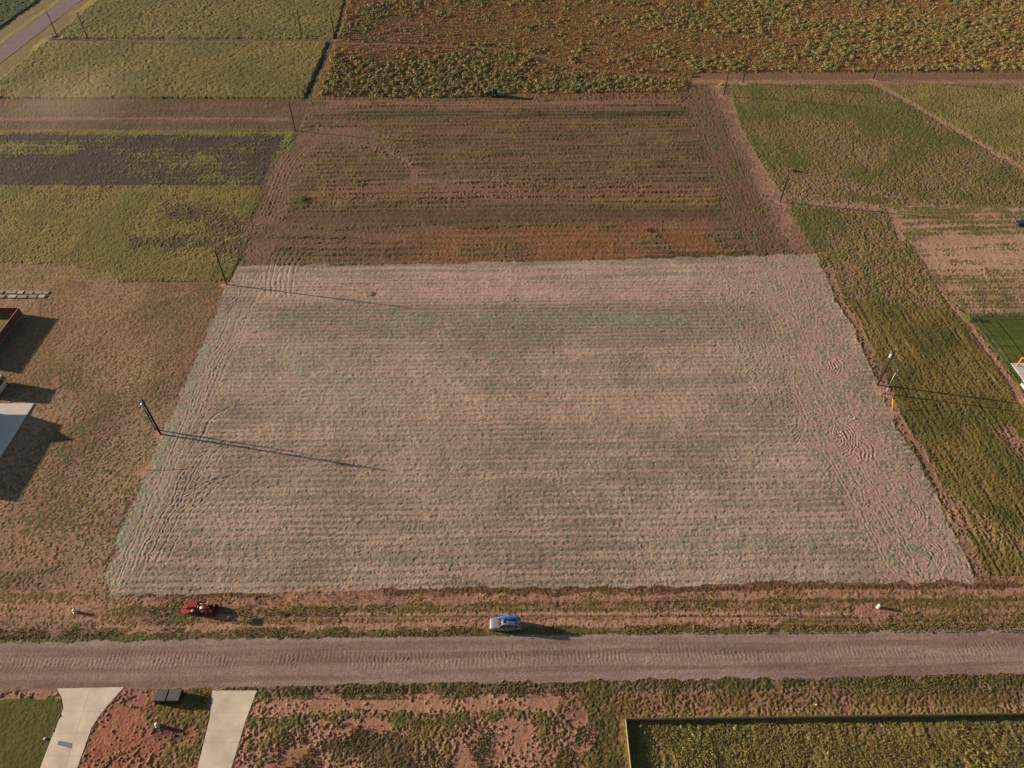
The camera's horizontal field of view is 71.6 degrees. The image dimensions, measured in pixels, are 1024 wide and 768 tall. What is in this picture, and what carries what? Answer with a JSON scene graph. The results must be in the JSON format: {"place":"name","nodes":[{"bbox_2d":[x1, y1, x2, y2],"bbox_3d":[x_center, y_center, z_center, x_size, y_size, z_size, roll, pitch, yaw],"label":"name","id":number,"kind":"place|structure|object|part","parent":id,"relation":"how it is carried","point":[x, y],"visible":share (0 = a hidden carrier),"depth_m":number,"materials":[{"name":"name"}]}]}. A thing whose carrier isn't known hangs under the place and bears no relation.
{"place":"outdoors","nodes":[
{"label":"outdoors","id":0,"kind":"place"},
{"bbox_2d":[0,0,80,63],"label":"asphalt road","id":1,"kind":"structure","parent":0,"point":[17,41],"depth_m":295.99,"materials":[{"name":"grey asphalt"}]},
{"bbox_2d":[57,740,71,747],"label":"rubber mat","id":2,"kind":"object","parent":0,"point":[65,744],"visible":1,"depth_m":99.24,"materials":[{"name":"rubber"}]},
{"bbox_2d":[0,0,1023,767],"bbox_3d":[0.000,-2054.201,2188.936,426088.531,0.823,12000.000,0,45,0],"label":"ground","id":3,"kind":"structure","parent":0,"point":[536,364],"depth_m":148.03,"materials":[{"name":"soil"}]},
{"bbox_2d":[0,375,8,395],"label":"parked van","id":4,"kind":"object","parent":3,"relation":"on","point":[4,380],"visible":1,"depth_m":147.68,"materials":[{"name":"beige paint"}]},
{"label":"windows","id":5,"kind":"part","parent":4,"relation":"part of","materials":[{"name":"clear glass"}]},
{"bbox_2d":[5,290,16,293],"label":"wooden pallet","id":6,"kind":"object","parent":3,"relation":"on","point":[7,292],"visible":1,"depth_m":170.96,"materials":[{"name":"brown wood"}]},
{"bbox_2d":[0,307,22,343],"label":"wooden fence","id":7,"kind":"object","parent":3,"relation":"on","point":[16,316],"visible":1,"depth_m":162.66,"materials":[{"name":"brown wood"}]},
{"bbox_2d":[0,403,33,457],"bbox_3d":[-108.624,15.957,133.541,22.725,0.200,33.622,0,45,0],"label":"building","id":8,"kind":"structure","parent":3,"relation":"on","point":[13,416],"depth_m":142.19,"materials":[{"name":"concrete"}]},
{"bbox_2d":[40,687,123,767],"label":"driveway","id":9,"kind":"structure","parent":3,"relation":"on","point":[72,719],"depth_m":101.42,"materials":[{"name":"concrete"}]},
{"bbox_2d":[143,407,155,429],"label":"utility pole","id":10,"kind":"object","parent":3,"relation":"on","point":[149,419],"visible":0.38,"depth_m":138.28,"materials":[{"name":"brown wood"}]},
{"bbox_2d":[139,398,161,434],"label":"utility pole","id":11,"kind":"object","parent":3,"relation":"on","point":[143,404],"visible":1,"depth_m":135.36,"materials":[{"name":"brown wood"}]},
{"bbox_2d":[153,690,168,703],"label":"slatted crate","id":12,"kind":"object","parent":3,"relation":"on","point":[160,696],"visible":0.98,"depth_m":103.03,"materials":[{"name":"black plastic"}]},
{"bbox_2d":[166,690,183,703],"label":"slatted crate","id":13,"kind":"object","parent":3,"relation":"on","point":[174,696],"visible":1,"depth_m":103.08,"materials":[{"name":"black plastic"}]},
{"bbox_2d":[178,600,218,615],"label":"red tractor","id":14,"kind":"object","parent":3,"relation":"on","point":[194,607],"visible":1,"depth_m":112.66,"materials":[{"name":"metal"}]},
{"bbox_2d":[188,689,208,706],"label":"weed clump","id":15,"kind":"object","parent":3,"relation":"on","point":[200,699],"visible":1,"depth_m":103.47,"materials":[{"name":"green plant"}]},
{"bbox_2d":[214,249,227,284],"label":"utility pole","id":16,"kind":"object","parent":3,"relation":"on","point":[220,268],"visible":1,"depth_m":169.91,"materials":[{"name":"brown wood"}]},
{"bbox_2d":[198,691,256,767],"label":"driveway","id":17,"kind":"structure","parent":3,"relation":"on","point":[229,711],"depth_m":100.85,"materials":[{"name":"concrete"}]},
{"bbox_2d":[288,100,295,130],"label":"utility pole","id":18,"kind":"object","parent":3,"relation":"on","point":[291,115],"visible":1,"depth_m":227.65,"materials":[{"name":"brown wood"}]},
{"bbox_2d":[364,291,373,296],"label":"straw heap","id":19,"kind":"object","parent":3,"relation":"on","point":[370,293],"visible":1,"depth_m":170.79,"materials":[{"name":"beige plant"}]},
{"bbox_2d":[245,719,622,767],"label":"dirt weeds","id":20,"kind":"object","parent":3,"relation":"on","point":[400,762],"visible":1,"depth_m":98.82,"materials":[{"name":"green plant"}]},
{"bbox_2d":[483,87,504,96],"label":"green tractor","id":21,"kind":"object","parent":3,"relation":"on","point":[493,92],"visible":1,"depth_m":248.37,"materials":[{"name":"metal"}]},
{"bbox_2d":[489,617,520,631],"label":"parked car","id":22,"kind":"object","parent":3,"relation":"on","point":[499,624],"visible":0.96,"depth_m":110.42,"materials":[{"name":"silver metal"}]},
{"bbox_2d":[498,616,517,618],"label":"kayak","id":23,"kind":"object","parent":22,"relation":"on","point":[508,617],"visible":1,"depth_m":110.20,"materials":[{"name":"blue plastic"}]},
{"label":"windows","id":24,"kind":"part","parent":22,"relation":"part of","materials":[{"name":"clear glass"}]},
{"bbox_2d":[0,621,1023,639],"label":"verge grass","id":25,"kind":"structure","parent":3,"relation":"on","point":[643,629],"depth_m":110.96,"materials":[{"name":"green plant"}]},
{"bbox_2d":[111,584,1023,624],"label":"verge weeds","id":26,"kind":"object","parent":3,"relation":"on","point":[512,604],"visible":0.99,"depth_m":113.84,"materials":[{"name":"green plant"}]},
{"bbox_2d":[320,0,1023,98],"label":"weed bushes","id":27,"kind":"object","parent":3,"relation":"on","point":[759,9],"visible":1,"depth_m":282.62,"materials":[{"name":"green plant"}]},
{"bbox_2d":[723,67,731,95],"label":"utility pole","id":28,"kind":"object","parent":3,"relation":"on","point":[726,81],"visible":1,"depth_m":246.36,"materials":[{"name":"brown wood"}]},
{"bbox_2d":[779,169,789,202],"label":"utility pole","id":29,"kind":"object","parent":3,"relation":"on","point":[784,186],"visible":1,"depth_m":196.73,"materials":[{"name":"brown wood"}]},
{"bbox_2d":[638,720,1000,767],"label":"paddock weeds","id":30,"kind":"object","parent":3,"relation":"on","point":[847,742],"visible":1,"depth_m":98.64,"materials":[{"name":"green plant"}]},
{"bbox_2d":[625,713,1023,767],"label":"wooden fence","id":31,"kind":"object","parent":3,"relation":"on","point":[825,716],"visible":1,"depth_m":101.42,"materials":[{"name":"brown wood"}]},
{"bbox_2d":[631,719,1023,767],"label":"paddock grass","id":32,"kind":"structure","parent":3,"relation":"on","point":[843,749],"depth_m":98.82,"materials":[{"name":"green plant"}]},
{"bbox_2d":[873,51,883,79],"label":"utility pole","id":33,"kind":"object","parent":3,"relation":"on","point":[877,66],"visible":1,"depth_m":256.75,"materials":[{"name":"brown wood"}]},
{"bbox_2d":[876,349,895,384],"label":"utility pole","id":34,"kind":"object","parent":3,"relation":"on","point":[890,357],"visible":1,"depth_m":144.85,"materials":[{"name":"brown wood"}]},
{"bbox_2d":[884,369,897,393],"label":"utility pole","id":35,"kind":"object","parent":3,"relation":"on","point":[887,389],"visible":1,"depth_m":145.08,"materials":[{"name":"grey wood"}]},
{"bbox_2d":[961,312,975,322],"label":"leafy bush","id":36,"kind":"object","parent":3,"relation":"on","point":[969,317],"visible":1,"depth_m":163.63,"materials":[{"name":"green plant"}]},
{"bbox_2d":[971,312,1023,383],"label":"rail fence","id":37,"kind":"object","parent":3,"relation":"on","point":[991,337],"visible":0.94,"depth_m":162.23,"materials":[{"name":"metal"}]},
{"bbox_2d":[1011,363,1023,380],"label":"patio slab","id":38,"kind":"structure","parent":3,"relation":"on","point":[1019,368],"depth_m":152.52,"materials":[{"name":"concrete"}]},
{"bbox_2d":[1014,219,1023,226],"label":"parked car","id":39,"kind":"object","parent":3,"relation":"on","point":[1019,223],"visible":1,"depth_m":191.38,"materials":[{"name":"paint"}]},
{"bbox_2d":[1016,357,1023,388],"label":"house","id":40,"kind":"structure","parent":3,"relation":"on","point":[1022,384],"depth_m":151.07,"materials":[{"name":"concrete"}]},
{"bbox_2d":[265,672,1023,700],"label":"roadside grass","id":41,"kind":"structure","parent":0,"point":[795,679],"depth_m":104.70,"materials":[{"name":"green plant"}]},
{"bbox_2d":[323,0,1023,97],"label":"dry grass","id":42,"kind":"structure","parent":0,"point":[652,33],"depth_m":288.33,"materials":[{"name":"green plant"}]}
]}

